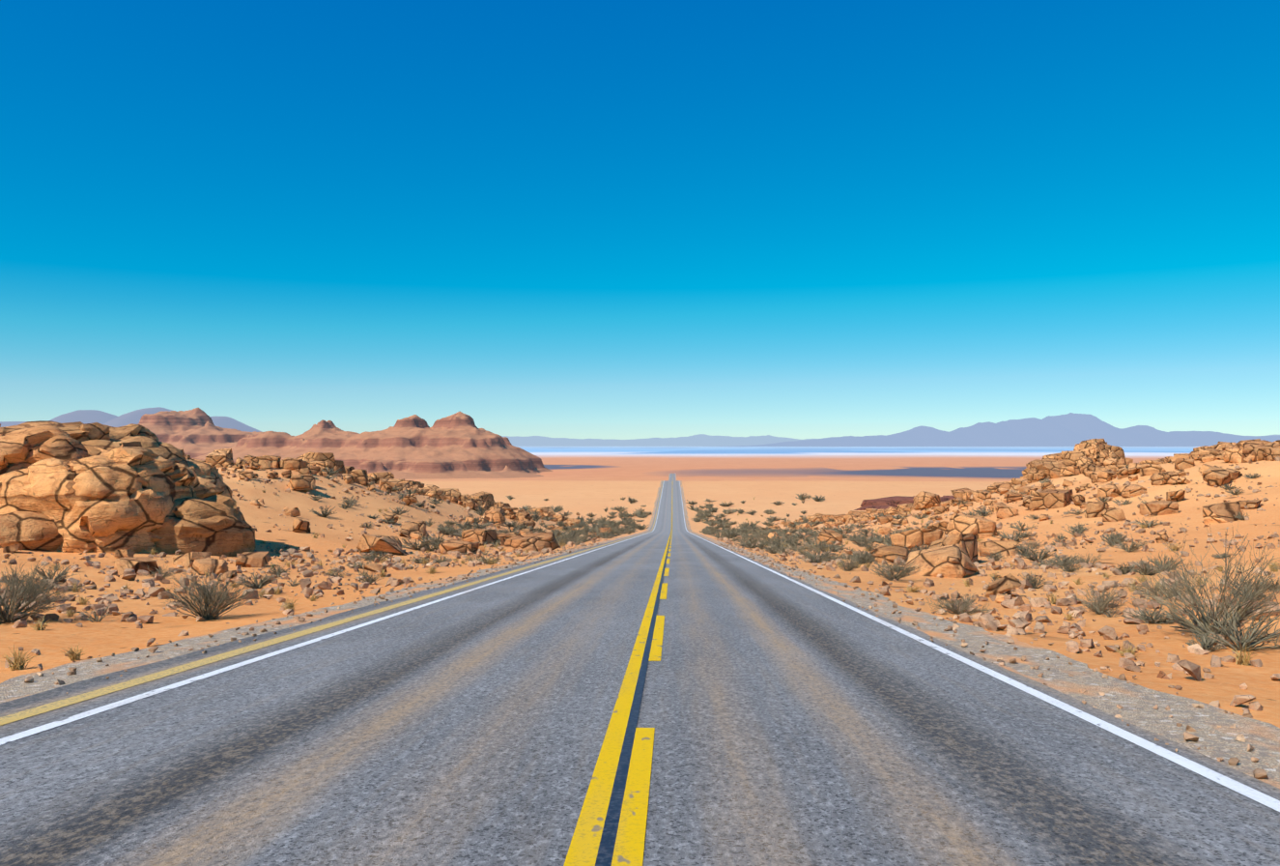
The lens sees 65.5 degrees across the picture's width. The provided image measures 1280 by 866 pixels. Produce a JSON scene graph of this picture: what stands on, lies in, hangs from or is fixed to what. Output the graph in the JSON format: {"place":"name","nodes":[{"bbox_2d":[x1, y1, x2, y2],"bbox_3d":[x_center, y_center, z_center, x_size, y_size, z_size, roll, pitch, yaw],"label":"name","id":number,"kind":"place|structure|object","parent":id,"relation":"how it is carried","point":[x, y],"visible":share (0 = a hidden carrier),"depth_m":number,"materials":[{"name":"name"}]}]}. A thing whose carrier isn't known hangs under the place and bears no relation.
{"place":"outdoors","nodes":[
{"label":"outdoors","id":0,"kind":"place"},
{"bbox_2d":[0,406,261,431],"bbox_3d":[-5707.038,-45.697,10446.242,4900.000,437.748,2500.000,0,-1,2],"label":"mountains","id":1,"kind":"structure","parent":0,"point":[96,415],"depth_m":10029.07,"materials":[{"name":"purple stone"}]},
{"bbox_2d":[137,407,294,457],"bbox_3d":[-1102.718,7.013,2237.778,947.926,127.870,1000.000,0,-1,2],"label":"mesa","id":2,"kind":"structure","parent":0,"point":[194,433],"depth_m":2091.95,"materials":[{"name":"brown stone"}]},
{"bbox_2d":[0,475,669,703],"bbox_3d":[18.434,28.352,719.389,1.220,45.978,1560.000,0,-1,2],"label":"shoulder gravel","id":3,"kind":"structure","parent":0,"point":[14,688],"depth_m":10.98,"materials":[{"name":"beige gravel"}]},
{"bbox_2d":[193,411,552,479],"bbox_3d":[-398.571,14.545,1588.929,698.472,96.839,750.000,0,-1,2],"label":"mesa","id":4,"kind":"structure","parent":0,"point":[459,444],"depth_m":1467.57,"materials":[{"name":"brown stone"}]},
{"bbox_2d":[0,473,1279,865],"bbox_3d":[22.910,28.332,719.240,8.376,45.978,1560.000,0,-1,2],"label":"road asphalt","id":5,"kind":"structure","parent":0,"point":[790,723],"depth_m":6.04,"materials":[{"name":"grey asphalt"}]},
{"bbox_2d":[0,473,670,725],"bbox_3d":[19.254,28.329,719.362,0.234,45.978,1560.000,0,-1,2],"label":"old yellow line","id":6,"kind":"object","parent":5,"relation":"on","point":[16,716],"visible":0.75,"depth_m":9.89,"materials":[{"name":"paint"}]},
{"bbox_2d":[0,476,670,744],"bbox_3d":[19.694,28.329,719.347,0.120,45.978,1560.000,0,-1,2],"label":"white line","id":7,"kind":"object","parent":5,"relation":"on","point":[15,736],"visible":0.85,"depth_m":8.78,"materials":[{"name":"paint"}]},
{"bbox_2d":[563,493,672,865],"bbox_3d":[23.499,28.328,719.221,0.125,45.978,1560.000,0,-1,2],"label":"solid yellow line","id":8,"kind":"object","parent":5,"relation":"on","point":[583,847],"visible":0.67,"depth_m":5.62,"materials":[{"name":"paint"}]},
{"bbox_2d":[595,473,673,865],"bbox_3d":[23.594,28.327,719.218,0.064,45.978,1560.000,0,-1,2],"label":"tar seal line","id":9,"kind":"object","parent":5,"relation":"on","point":[607,842],"visible":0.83,"depth_m":5.64,"materials":[{"name":"black asphalt"}]},
{"bbox_2d":[611,530,672,865],"bbox_3d":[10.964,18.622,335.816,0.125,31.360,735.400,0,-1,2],"label":"dashed yellow line","id":10,"kind":"structure","parent":5,"relation":"on","point":[629,847],"depth_m":5.07,"materials":[{"name":"paint"}]},
{"bbox_2d":[679,482,1279,811],"bbox_3d":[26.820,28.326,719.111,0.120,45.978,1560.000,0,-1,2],"label":"white line","id":11,"kind":"object","parent":5,"relation":"on","point":[1247,790],"visible":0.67,"depth_m":6.86,"materials":[{"name":"paint"}]},
{"bbox_2d":[0,446,1279,728],"bbox_3d":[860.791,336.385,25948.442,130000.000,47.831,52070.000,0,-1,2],"label":"ground","id":12,"kind":"structure","parent":0,"point":[583,481],"depth_m":56.25,"materials":[{"name":"orange sand"}]},
{"bbox_2d":[0,420,255,556],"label":"outcrop","id":13,"kind":"object","parent":12,"relation":"on","point":[67,487],"visible":0.81,"depth_m":35.51,"materials":[{"name":"brown stone"}]},
{"bbox_2d":[0,422,559,567],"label":"rocks","id":14,"kind":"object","parent":12,"relation":"on","point":[538,542],"depth_m":44.56,"materials":[{"name":"brown stone"}]},
{"bbox_2d":[0,455,1279,778],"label":"scattered pebbles","id":15,"kind":"object","parent":12,"relation":"on","point":[1020,622],"visible":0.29,"depth_m":21.63,"materials":[{"name":"orange stone"}]},
{"bbox_2d":[0,462,1279,651],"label":"shrubs","id":16,"kind":"object","parent":12,"relation":"on","point":[213,596],"visible":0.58,"depth_m":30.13,"materials":[{"name":"plant"}]},
{"bbox_2d":[2,486,1279,670],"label":"grass tufts","id":17,"kind":"object","parent":12,"relation":"on","point":[16,661],"visible":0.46,"depth_m":20.78,"materials":[{"name":"plant"}]},
{"bbox_2d":[853,495,954,510],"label":"rock outcrop","id":18,"kind":"object","parent":12,"relation":"on","point":[885,502],"visible":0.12,"depth_m":300.33,"materials":[{"name":"brown stone"}]},
{"bbox_2d":[675,473,1279,788],"bbox_3d":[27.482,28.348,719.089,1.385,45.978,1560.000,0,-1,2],"label":"shoulder gravel","id":19,"kind":"structure","parent":12,"relation":"on","point":[1138,702],"depth_m":8.27,"materials":[{"name":"beige gravel"}]},
{"bbox_2d":[0,0,1279,439],"label":"sky","id":20,"kind":"structure","parent":0,"point":[605,219],"materials":[{"name":"blue"}]},
{"bbox_2d":[400,483,987,535],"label":"rock ridge","id":21,"kind":"structure","parent":0,"point":[923,499],"depth_m":124.03,"materials":[{"name":"brown stone"}]},
{"bbox_2d":[221,455,1279,542],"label":"rock ridge","id":22,"kind":"structure","parent":0,"point":[495,515],"depth_m":97.22,"materials":[{"name":"brown stone"}]},
{"bbox_2d":[113,438,1279,602],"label":"boulders","id":23,"kind":"object","parent":22,"relation":"on","point":[952,558],"visible":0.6,"depth_m":65.52,"materials":[{"name":"brown stone"}]},
{"bbox_2d":[501,433,1279,446],"bbox_3d":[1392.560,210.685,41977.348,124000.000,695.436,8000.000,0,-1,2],"label":"distant mountains","id":24,"kind":"structure","parent":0,"point":[701,440],"depth_m":39305.25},
{"bbox_2d":[731,412,1279,446],"bbox_3d":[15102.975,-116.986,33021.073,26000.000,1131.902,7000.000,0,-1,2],"label":"mountain massif","id":25,"kind":"structure","parent":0,"point":[1070,429],"depth_m":30732.97,"materials":[{"name":"purple stone"}]}
]}

